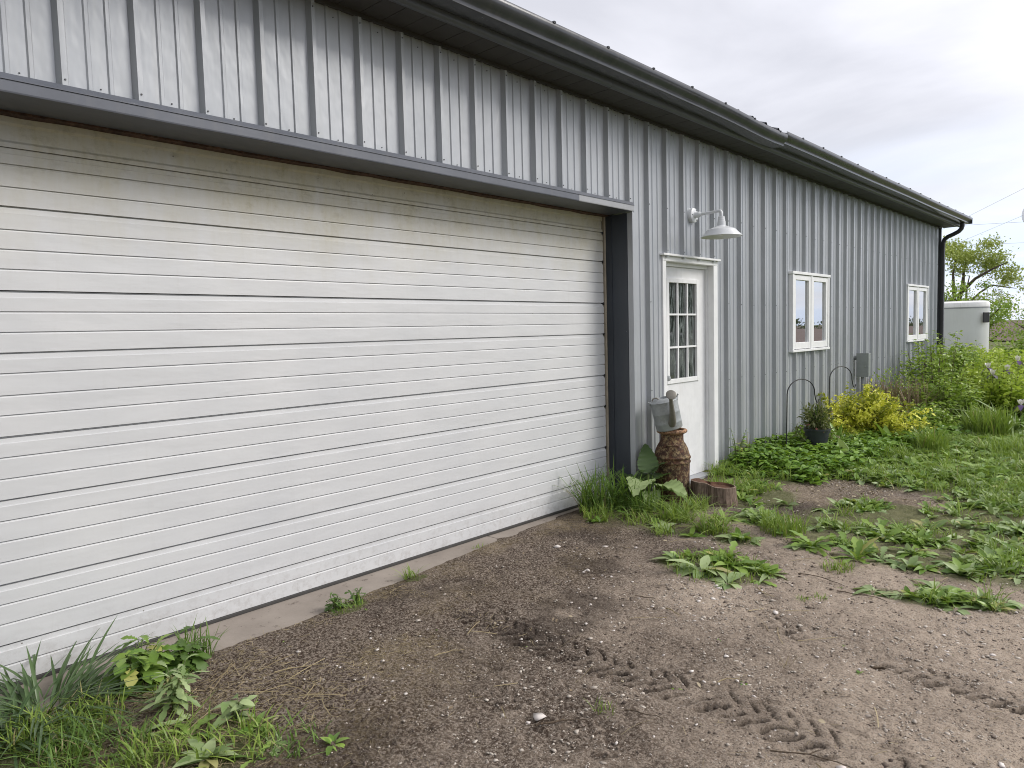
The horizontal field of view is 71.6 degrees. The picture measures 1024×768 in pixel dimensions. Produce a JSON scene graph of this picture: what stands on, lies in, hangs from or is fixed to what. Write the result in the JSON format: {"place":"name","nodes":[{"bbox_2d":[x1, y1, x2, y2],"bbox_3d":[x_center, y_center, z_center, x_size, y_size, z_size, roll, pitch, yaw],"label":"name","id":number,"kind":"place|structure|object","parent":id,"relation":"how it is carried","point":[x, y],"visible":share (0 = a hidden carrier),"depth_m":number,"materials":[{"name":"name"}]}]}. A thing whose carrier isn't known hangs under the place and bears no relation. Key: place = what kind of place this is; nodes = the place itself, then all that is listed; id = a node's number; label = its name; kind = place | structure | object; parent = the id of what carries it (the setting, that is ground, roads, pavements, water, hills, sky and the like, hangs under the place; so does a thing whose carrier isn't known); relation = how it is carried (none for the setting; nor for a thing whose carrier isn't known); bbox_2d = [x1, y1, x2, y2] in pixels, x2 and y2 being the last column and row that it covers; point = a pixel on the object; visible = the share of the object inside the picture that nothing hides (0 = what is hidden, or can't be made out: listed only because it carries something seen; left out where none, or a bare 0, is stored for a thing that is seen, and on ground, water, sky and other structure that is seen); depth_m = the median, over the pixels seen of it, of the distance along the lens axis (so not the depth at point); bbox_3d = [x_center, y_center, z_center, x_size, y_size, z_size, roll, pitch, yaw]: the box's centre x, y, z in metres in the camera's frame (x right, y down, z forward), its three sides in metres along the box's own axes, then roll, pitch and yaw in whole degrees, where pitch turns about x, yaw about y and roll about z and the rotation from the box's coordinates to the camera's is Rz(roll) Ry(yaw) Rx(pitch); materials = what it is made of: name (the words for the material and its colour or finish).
{"place":"outdoors","nodes":[
{"label":"outdoors","id":0,"kind":"place"},
{"bbox_2d":[0,320,1023,767],"bbox_3d":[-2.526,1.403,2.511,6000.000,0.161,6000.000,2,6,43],"label":"ground","id":1,"kind":"structure","parent":0,"point":[666,746],"depth_m":3.24,"materials":[{"name":"soil"}]},
{"bbox_2d":[0,654,101,767],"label":"strap leaf plant","id":2,"kind":"object","parent":1,"relation":"on","point":[22,706],"visible":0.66,"depth_m":2.79,"materials":[{"name":"plant"}]},
{"bbox_2d":[0,685,102,757],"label":"grass tuft","id":3,"kind":"object","parent":1,"relation":"on","point":[26,735],"visible":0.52,"depth_m":2.73,"materials":[{"name":"plant"}]},
{"bbox_2d":[0,694,136,767],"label":"grass tuft","id":4,"kind":"object","parent":1,"relation":"on","point":[50,749],"visible":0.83,"depth_m":2.64,"materials":[{"name":"plant"}]},
{"bbox_2d":[0,615,188,767],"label":"strap leaf plant","id":5,"kind":"object","parent":1,"relation":"on","point":[21,693],"visible":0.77,"depth_m":3.03,"materials":[{"name":"plant"}]},
{"bbox_2d":[34,706,174,767],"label":"grass tuft","id":6,"kind":"object","parent":1,"relation":"on","point":[119,723],"visible":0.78,"depth_m":2.67,"materials":[{"name":"plant"}]},
{"bbox_2d":[32,680,196,751],"bbox_3d":[-1.618,1.304,2.803,0.554,0.144,0.553,2,6,43],"label":"grass tuft","id":7,"kind":"object","parent":1,"relation":"on","point":[101,702],"visible":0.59,"depth_m":2.87,"materials":[{"name":"plant"}]},
{"bbox_2d":[93,633,184,699],"bbox_3d":[-1.662,1.262,3.186,0.328,0.252,0.350,0,4,19],"label":"weed","id":8,"kind":"object","parent":1,"relation":"on","point":[153,654],"visible":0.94,"depth_m":3.13,"materials":[{"name":"green plant"}]},
{"bbox_2d":[108,720,175,740],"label":"weed","id":9,"kind":"object","parent":1,"relation":"on","point":[163,724],"visible":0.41,"depth_m":2.78,"materials":[{"name":"green plant"}]},
{"bbox_2d":[115,698,213,767],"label":"grass tuft","id":10,"kind":"object","parent":1,"relation":"on","point":[150,752],"visible":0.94,"depth_m":2.60,"materials":[{"name":"plant"}]},
{"bbox_2d":[139,654,208,721],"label":"weed","id":11,"kind":"object","parent":1,"relation":"on","point":[181,696],"visible":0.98,"depth_m":2.89,"materials":[{"name":"green plant"}]},
{"bbox_2d":[151,714,218,747],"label":"weed","id":12,"kind":"object","parent":1,"relation":"on","point":[180,725],"visible":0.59,"depth_m":2.76,"materials":[{"name":"green plant"}]},
{"bbox_2d":[154,615,227,655],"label":"grass tuft","id":13,"kind":"object","parent":1,"relation":"on","point":[209,643],"visible":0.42,"depth_m":3.44,"materials":[{"name":"plant"}]},
{"bbox_2d":[162,626,219,676],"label":"weed","id":14,"kind":"object","parent":1,"relation":"on","point":[198,662],"visible":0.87,"depth_m":3.28,"materials":[{"name":"green plant"}]},
{"bbox_2d":[172,737,238,767],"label":"weed","id":15,"kind":"object","parent":1,"relation":"on","point":[200,746],"visible":0.95,"depth_m":2.58,"materials":[{"name":"green plant"}]},
{"bbox_2d":[210,693,257,731],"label":"weed","id":16,"kind":"object","parent":1,"relation":"on","point":[242,704],"visible":0.91,"depth_m":2.83,"materials":[{"name":"green plant"}]},
{"bbox_2d":[176,698,306,767],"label":"grass tuft","id":17,"kind":"object","parent":1,"relation":"on","point":[250,734],"visible":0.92,"depth_m":2.70,"materials":[{"name":"plant"}]},
{"bbox_2d":[234,711,279,735],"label":"weed","id":18,"kind":"object","parent":1,"relation":"on","point":[262,714],"visible":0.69,"depth_m":2.79,"materials":[{"name":"green plant"}]},
{"bbox_2d":[248,706,333,765],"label":"grass tuft","id":19,"kind":"object","parent":1,"relation":"on","point":[290,745],"visible":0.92,"depth_m":2.66,"materials":[{"name":"plant"}]},
{"bbox_2d":[0,500,603,726],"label":"concrete apron","id":20,"kind":"object","parent":1,"relation":"on","point":[271,618],"depth_m":4.06,"materials":[{"name":"concrete"}]},
{"bbox_2d":[320,731,348,755],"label":"weed","id":21,"kind":"object","parent":1,"relation":"on","point":[330,738],"visible":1,"depth_m":2.66,"materials":[{"name":"green plant"}]},
{"bbox_2d":[324,592,348,612],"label":"weed","id":22,"kind":"object","parent":1,"relation":"on","point":[335,603],"visible":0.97,"depth_m":3.97,"materials":[{"name":"green plant"}]},
{"bbox_2d":[344,587,365,604],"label":"weed","id":23,"kind":"object","parent":1,"relation":"on","point":[352,596],"visible":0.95,"depth_m":4.07,"materials":[{"name":"green plant"}]},
{"bbox_2d":[389,564,428,579],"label":"grass tuft","id":24,"kind":"object","parent":1,"relation":"on","point":[409,575],"visible":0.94,"depth_m":4.48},
{"bbox_2d":[0,0,972,690],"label":"metal building","id":25,"kind":"structure","parent":1,"relation":"on","point":[300,296],"depth_m":4.37,"materials":[{"name":"paint"}]},
{"bbox_2d":[0,115,606,690],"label":"garage door","id":26,"kind":"structure","parent":25,"relation":"in","point":[231,386],"depth_m":3.99,"materials":[{"name":"metal"}]},
{"bbox_2d":[660,253,720,481],"bbox_3d":[1.745,-0.127,7.067,0.176,2.252,1.115,2,6,43],"label":"entry door","id":27,"kind":"structure","parent":25,"relation":"in","point":[689,296],"depth_m":7.22,"materials":[{"name":"white plastic"}]},
{"bbox_2d":[687,208,742,239],"bbox_3d":[1.940,-1.555,6.776,0.513,0.309,0.386,2,6,43],"label":"wall lamp","id":28,"kind":"object","parent":25,"relation":"attached to","point":[721,230],"visible":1,"depth_m":6.73,"materials":[{"name":"metal"}]},
{"bbox_2d":[788,271,830,352],"bbox_3d":[3.859,-0.932,9.200,0.080,1.000,1.283,2,6,43],"label":"window","id":29,"kind":"structure","parent":25,"relation":"in","point":[809,293],"depth_m":9.13,"materials":[{"name":"white plastic"}]},
{"bbox_2d":[854,353,870,396],"bbox_3d":[5.183,0.115,10.535,0.230,1.150,0.130,2,6,43],"label":"electrical box","id":30,"kind":"object","parent":25,"relation":"attached to","point":[863,365],"visible":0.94,"depth_m":10.46,"materials":[{"name":"metal"}]},
{"bbox_2d":[906,284,928,341],"bbox_3d":[7.372,-1.290,12.937,0.080,1.020,1.420,2,6,43],"label":"window","id":31,"kind":"structure","parent":25,"relation":"in","point":[916,295],"depth_m":12.88,"materials":[{"name":"white plastic"}]},
{"bbox_2d":[21,514,999,767],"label":"straw litter","id":32,"kind":"object","parent":1,"relation":"on","point":[353,664],"visible":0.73,"depth_m":3.04,"materials":[{"name":"plant"}]},
{"bbox_2d":[0,415,1023,767],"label":"weeds","id":33,"kind":"object","parent":1,"relation":"on","point":[870,533],"visible":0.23,"depth_m":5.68,"materials":[{"name":"green plant"}]},
{"bbox_2d":[3,411,1023,767],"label":"grass","id":34,"kind":"structure","parent":1,"relation":"on","point":[1001,483],"depth_m":6.04,"materials":[{"name":"plant"}]},
{"bbox_2d":[75,500,1023,767],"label":"soil crumbs","id":35,"kind":"object","parent":1,"relation":"on","point":[885,764],"visible":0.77,"depth_m":3.37,"materials":[{"name":"soil"}]},
{"bbox_2d":[535,714,585,725],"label":"twig","id":36,"kind":"object","parent":1,"relation":"on","point":[542,723],"visible":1,"depth_m":2.75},
{"bbox_2d":[578,501,619,522],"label":"grass tuft","id":37,"kind":"object","parent":1,"relation":"on","point":[603,510],"visible":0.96,"depth_m":5.70,"materials":[{"name":"plant"}]},
{"bbox_2d":[192,479,1009,760],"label":"dead leaf litter","id":38,"kind":"object","parent":1,"relation":"on","point":[699,685],"visible":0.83,"depth_m":5.94,"materials":[{"name":"plant"}]},
{"bbox_2d":[554,461,653,514],"bbox_3d":[0.732,0.844,5.990,0.955,0.462,0.880,-3,4,-22],"label":"grass tuft","id":39,"kind":"object","parent":1,"relation":"on","point":[592,500],"visible":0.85,"depth_m":5.93,"materials":[{"name":"plant"}]},
{"bbox_2d":[563,457,701,510],"bbox_3d":[0.940,0.839,6.042,1.370,0.450,1.015,-2,4,-3],"label":"grass tuft","id":40,"kind":"object","parent":1,"relation":"on","point":[617,501],"visible":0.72,"depth_m":5.99,"materials":[{"name":"plant"}]},
{"bbox_2d":[614,508,659,524],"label":"grass tuft","id":41,"kind":"object","parent":1,"relation":"on","point":[634,518],"visible":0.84,"depth_m":5.58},
{"bbox_2d":[587,476,708,519],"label":"grass tuft","id":42,"kind":"object","parent":1,"relation":"on","point":[638,503],"visible":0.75,"depth_m":5.86,"materials":[{"name":"plant"}]},
{"bbox_2d":[617,444,693,510],"bbox_3d":[1.214,0.802,6.121,0.608,0.500,0.559,-2,4,-3],"label":"burdock","id":43,"kind":"object","parent":1,"relation":"on","point":[647,461],"visible":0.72,"depth_m":6.14,"materials":[{"name":"green plant"}]},
{"bbox_2d":[296,541,1023,767],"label":"white stones","id":44,"kind":"object","parent":1,"relation":"on","point":[537,716],"visible":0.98,"depth_m":3.25,"materials":[{"name":"stone"}]},
{"bbox_2d":[655,428,690,501],"bbox_3d":[1.430,0.720,6.342,0.326,0.645,0.326,-3,5,-25],"label":"milk can","id":45,"kind":"object","parent":1,"relation":"on","point":[672,451],"visible":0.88,"depth_m":6.22,"materials":[{"name":"metal"}]},
{"bbox_2d":[647,390,682,431],"bbox_3d":[1.356,0.216,6.205,0.382,0.378,0.351,-7,10,43],"label":"watering can","id":46,"kind":"object","parent":45,"relation":"on","point":[666,413],"visible":1,"depth_m":6.18,"materials":[{"name":"metal"}]},
{"bbox_2d":[649,551,696,568],"bbox_3d":[1.077,1.192,4.557,0.437,0.161,0.331,7,9,64],"label":"plantain","id":47,"kind":"object","parent":1,"relation":"on","point":[670,555],"visible":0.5,"depth_m":4.61,"materials":[{"name":"green plant"}]},
{"bbox_2d":[621,494,735,532],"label":"grass tuft","id":48,"kind":"object","parent":1,"relation":"on","point":[672,512],"visible":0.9,"depth_m":5.60,"materials":[{"name":"plant"}]},
{"bbox_2d":[670,489,718,511],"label":"grass tuft","id":49,"kind":"object","parent":1,"relation":"on","point":[703,506],"visible":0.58,"depth_m":5.92,"materials":[{"name":"plant"}]},
{"bbox_2d":[667,555,741,578],"bbox_3d":[1.141,1.186,4.378,0.447,0.210,0.384,-2,4,-4],"label":"plantain","id":50,"kind":"object","parent":1,"relation":"on","point":[704,561],"visible":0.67,"depth_m":4.39,"materials":[{"name":"green plant"}]},
{"bbox_2d":[694,458,726,482],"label":"grass tuft","id":51,"kind":"object","parent":1,"relation":"on","point":[714,474],"visible":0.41,"depth_m":6.52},
{"bbox_2d":[669,502,756,535],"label":"grass tuft","id":52,"kind":"object","parent":1,"relation":"on","point":[714,526],"visible":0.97,"depth_m":5.29,"materials":[{"name":"plant"}]},
{"bbox_2d":[690,478,737,507],"bbox_3d":[1.754,0.958,6.183,0.421,0.237,0.297,-1,4,11],"label":"tree stump","id":53,"kind":"object","parent":1,"relation":"on","point":[727,494],"visible":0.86,"depth_m":6.09,"materials":[{"name":"wood"}]},
{"bbox_2d":[666,544,770,583],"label":"grass tuft","id":54,"kind":"object","parent":1,"relation":"on","point":[728,566],"visible":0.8,"depth_m":4.39,"materials":[{"name":"plant"}]},
{"bbox_2d":[710,569,745,590],"bbox_3d":[1.237,1.203,4.196,0.313,0.135,0.363,0,4,14],"label":"plantain","id":55,"kind":"object","parent":1,"relation":"on","point":[720,582],"visible":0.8,"depth_m":4.21,"materials":[{"name":"green plant"}]},
{"bbox_2d":[709,556,758,576],"bbox_3d":[1.377,1.177,4.465,0.388,0.152,0.378,2,6,43],"label":"plantain","id":56,"kind":"object","parent":1,"relation":"on","point":[740,568],"visible":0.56,"depth_m":4.43,"materials":[{"name":"green plant"}]},
{"bbox_2d":[729,430,747,462],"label":"weed","id":57,"kind":"object","parent":1,"relation":"on","point":[740,446],"visible":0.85,"depth_m":7.51,"materials":[{"name":"green plant"}]},
{"bbox_2d":[744,567,786,582],"bbox_3d":[1.540,1.188,4.287,0.284,0.115,0.292,1,5,27],"label":"plantain","id":58,"kind":"object","parent":1,"relation":"on","point":[763,577],"visible":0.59,"depth_m":4.27,"materials":[{"name":"green plant"}]},
{"bbox_2d":[744,505,825,536],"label":"grass tuft","id":59,"kind":"object","parent":1,"relation":"on","point":[785,527],"visible":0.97,"depth_m":5.22,"materials":[{"name":"plant"}]},
{"bbox_2d":[786,379,819,449],"bbox_3d":[3.282,0.430,8.008,0.514,0.986,0.013,-3,5,-25],"label":"shepherd hook","id":60,"kind":"object","parent":1,"relation":"on","point":[787,402],"visible":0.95,"depth_m":7.91,"materials":[{"name":"black metal"}]},
{"bbox_2d":[791,397,851,446],"bbox_3d":[3.517,0.424,8.016,0.676,0.656,0.949,-3,5,-24],"label":"hanging pot","id":61,"kind":"object","parent":60,"relation":"hanging from","point":[818,429],"visible":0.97,"depth_m":8.04,"materials":[{"name":"plastic"}]},
{"bbox_2d":[786,530,835,556],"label":"lawn weed","id":62,"kind":"object","parent":1,"relation":"on","point":[808,542],"visible":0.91,"depth_m":4.86,"materials":[{"name":"green plant"}]},
{"bbox_2d":[770,749,851,767],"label":"twig","id":63,"kind":"object","parent":1,"relation":"on","point":[806,754],"visible":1,"depth_m":2.50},
{"bbox_2d":[806,523,832,531],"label":"lawn weed","id":64,"kind":"object","parent":1,"relation":"on","point":[819,526],"visible":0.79,"depth_m":5.29,"materials":[{"name":"green plant"}]},
{"bbox_2d":[819,555,862,573],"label":"grass tuft","id":65,"kind":"object","parent":1,"relation":"on","point":[838,564],"visible":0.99,"depth_m":4.39,"materials":[{"name":"plant"}]},
{"bbox_2d":[719,420,969,484],"bbox_3d":[4.108,0.690,8.412,1.656,0.283,4.375,2,6,43],"label":"ground cover","id":66,"kind":"object","parent":1,"relation":"on","point":[821,455],"visible":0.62,"depth_m":7.62,"materials":[{"name":"green plant"}]},
{"bbox_2d":[829,422,865,444],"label":"leafy plant","id":67,"kind":"object","parent":1,"relation":"on","point":[838,432],"visible":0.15,"depth_m":8.53,"materials":[{"name":"green plant"}]},
{"bbox_2d":[830,537,883,563],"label":"lawn weed","id":68,"kind":"object","parent":1,"relation":"on","point":[857,552],"visible":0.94,"depth_m":4.58,"materials":[{"name":"green plant"}]},
{"bbox_2d":[852,585,889,597],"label":"plantain","id":69,"kind":"object","parent":1,"relation":"on","point":[866,588],"visible":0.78,"depth_m":4.00,"materials":[{"name":"green plant"}]},
{"bbox_2d":[817,378,940,439],"bbox_3d":[4.533,0.362,9.124,1.600,0.862,1.639,2,6,43],"label":"golden shrub","id":70,"kind":"object","parent":1,"relation":"on","point":[872,407],"visible":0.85,"depth_m":8.97,"materials":[{"name":"yellow plant"}]},
{"bbox_2d":[867,546,897,565],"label":"lawn weed","id":71,"kind":"object","parent":1,"relation":"on","point":[883,549],"visible":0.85,"depth_m":4.60,"materials":[{"name":"green plant"}]},
{"bbox_2d":[865,421,903,445],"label":"leafy plant","id":72,"kind":"object","parent":1,"relation":"on","point":[885,429],"visible":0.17,"depth_m":8.58,"materials":[{"name":"green plant"}]},
{"bbox_2d":[883,560,911,571],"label":"lawn weed","id":73,"kind":"object","parent":1,"relation":"on","point":[902,566],"visible":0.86,"depth_m":4.42,"materials":[{"name":"green plant"}]},
{"bbox_2d":[881,591,923,602],"bbox_3d":[2.175,1.204,3.949,0.313,0.100,0.254,2,6,43],"label":"plantain","id":74,"kind":"object","parent":1,"relation":"on","point":[893,594],"visible":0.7,"depth_m":3.92,"materials":[{"name":"green plant"}]},
{"bbox_2d":[874,440,932,461],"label":"grass tuft","id":75,"kind":"object","parent":1,"relation":"on","point":[901,452],"visible":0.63,"depth_m":7.76,"materials":[{"name":"plant"}]},
{"bbox_2d":[847,367,964,417],"bbox_3d":[5.783,0.174,10.574,2.072,0.856,2.112,0,4,19],"label":"dry shrub","id":76,"kind":"object","parent":1,"relation":"on","point":[897,389],"visible":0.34,"depth_m":10.53,"materials":[{"name":"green plant"}]},
{"bbox_2d":[890,546,939,558],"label":"lawn weed","id":77,"kind":"object","parent":1,"relation":"on","point":[923,554],"visible":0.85,"depth_m":4.62,"materials":[{"name":"green plant"}]},
{"bbox_2d":[906,564,943,574],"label":"lawn weed","id":78,"kind":"object","parent":1,"relation":"on","point":[919,567],"visible":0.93,"depth_m":4.33,"materials":[{"name":"green plant"}]},
{"bbox_2d":[897,401,960,431],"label":"leafy plant","id":79,"kind":"object","parent":1,"relation":"on","point":[939,417],"visible":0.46,"depth_m":9.45,"materials":[{"name":"green plant"}]},
{"bbox_2d":[901,423,962,451],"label":"grass tuft","id":80,"kind":"object","parent":1,"relation":"on","point":[929,441],"visible":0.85,"depth_m":8.20,"materials":[{"name":"plant"}]},
{"bbox_2d":[894,330,972,400],"bbox_3d":[6.856,-0.038,11.570,1.136,1.676,1.643,2,6,43],"label":"green shrub","id":81,"kind":"object","parent":1,"relation":"on","point":[939,363],"visible":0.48,"depth_m":11.52,"materials":[{"name":"green plant"}]},
{"bbox_2d":[910,579,964,592],"bbox_3d":[2.395,1.208,3.989,0.404,0.136,0.330,2,6,43],"label":"plantain","id":82,"kind":"object","parent":1,"relation":"on","point":[930,584],"visible":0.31,"depth_m":4.06,"materials":[{"name":"green plant"}]},
{"bbox_2d":[890,370,985,421],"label":"green shrub","id":83,"kind":"object","parent":1,"relation":"on","point":[963,395],"visible":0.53,"depth_m":10.39,"materials":[{"name":"green plant"}]},
{"bbox_2d":[936,603,979,614],"bbox_3d":[2.365,1.236,3.752,0.321,0.128,0.243,2,6,43],"label":"plantain","id":84,"kind":"object","parent":1,"relation":"on","point":[948,608],"visible":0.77,"depth_m":3.75,"materials":[{"name":"green plant"}]},
{"bbox_2d":[944,281,972,301],"bbox_3d":[17.549,-2.458,28.454,2.459,3.358,2.426,-2,4,-12],"label":"tree","id":85,"kind":"object","parent":1,"relation":"on","point":[958,299],"visible":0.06,"depth_m":28.39,"materials":[{"name":"green plant"}]},
{"bbox_2d":[929,331,994,394],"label":"green shrub","id":86,"kind":"object","parent":1,"relation":"on","point":[966,354],"visible":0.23,"depth_m":13.04,"materials":[{"name":"green plant"}]},
{"bbox_2d":[943,300,989,355],"bbox_3d":[13.644,-1.496,22.368,2.187,2.115,5.819,1,5,30],"label":"horse trailer","id":87,"kind":"object","parent":1,"relation":"on","point":[970,319],"visible":0.29,"depth_m":20.63,"materials":[{"name":"white metal"}]},
{"bbox_2d":[943,232,1023,306],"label":"spreading tree","id":88,"kind":"object","parent":1,"relation":"on","point":[966,257],"visible":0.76,"depth_m":33.70,"materials":[{"name":"green plant"}]},
{"bbox_2d":[945,398,1023,434],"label":"strap leaf plant","id":89,"kind":"object","parent":1,"relation":"on","point":[1015,426],"visible":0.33,"depth_m":9.39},
{"bbox_2d":[948,343,1023,362],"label":"green shrub","id":90,"kind":"object","parent":1,"relation":"on","point":[980,351],"visible":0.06,"depth_m":16.22,"materials":[{"name":"green plant"}]},
{"bbox_2d":[950,402,1023,436],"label":"grass tuft","id":91,"kind":"object","parent":1,"relation":"on","point":[987,423],"visible":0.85,"depth_m":9.20,"materials":[{"name":"plant"}]},
{"bbox_2d":[952,354,1023,390],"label":"green shrub","id":92,"kind":"object","parent":1,"relation":"on","point":[975,375],"visible":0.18,"depth_m":11.98,"materials":[{"name":"green plant"}]},
{"bbox_2d":[960,362,1023,418],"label":"green shrub","id":93,"kind":"object","parent":1,"relation":"on","point":[1002,389],"visible":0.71,"depth_m":10.67,"materials":[{"name":"green plant"}]},
{"bbox_2d":[967,434,1023,452],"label":"grass tuft","id":94,"kind":"object","parent":1,"relation":"on","point":[1000,443],"visible":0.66,"depth_m":8.02,"materials":[{"name":"plant"}]},
{"bbox_2d":[972,347,1023,370],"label":"green shrub","id":95,"kind":"object","parent":1,"relation":"on","point":[996,357],"visible":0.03,"depth_m":14.89,"materials":[{"name":"green plant"}]},
{"bbox_2d":[975,289,1023,346],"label":"tree","id":96,"kind":"object","parent":1,"relation":"on","point":[1000,312],"visible":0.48,"depth_m":25.23,"materials":[{"name":"green plant"}]},
{"bbox_2d":[989,334,1023,356],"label":"green shrub","id":97,"kind":"object","parent":1,"relation":"on","point":[1018,342],"visible":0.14,"depth_m":16.94,"materials":[{"name":"green plant"}]},
{"bbox_2d":[1000,574,1023,584],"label":"lawn weed","id":98,"kind":"object","parent":1,"relation":"on","point":[1017,581],"visible":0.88,"depth_m":4.18,"materials":[{"name":"green plant"}]},
{"bbox_2d":[1006,307,1023,341],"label":"tree","id":99,"kind":"object","parent":1,"relation":"on","point":[1021,331],"visible":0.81,"depth_m":27.78,"materials":[{"name":"green plant"}]},
{"bbox_2d":[1013,399,1023,429],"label":"iris","id":100,"kind":"object","parent":1,"relation":"on","point":[1020,402],"visible":0.75,"depth_m":9.39,"materials":[{"name":"white plant"}]},
{"bbox_2d":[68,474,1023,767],"bbox_3d":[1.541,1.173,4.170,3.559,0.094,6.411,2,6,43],"label":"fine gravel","id":101,"kind":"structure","parent":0,"point":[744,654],"depth_m":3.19,"materials":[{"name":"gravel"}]},
{"bbox_2d":[507,0,1023,320],"label":"sky","id":102,"kind":"structure","parent":0,"point":[925,96],"materials":[{"name":"white"}]},
{"bbox_2d":[989,321,1023,340],"bbox_3d":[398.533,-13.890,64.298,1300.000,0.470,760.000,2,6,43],"label":"field","id":103,"kind":"structure","parent":0,"point":[1007,338],"depth_m":91.81,"materials":[{"name":"plant"}]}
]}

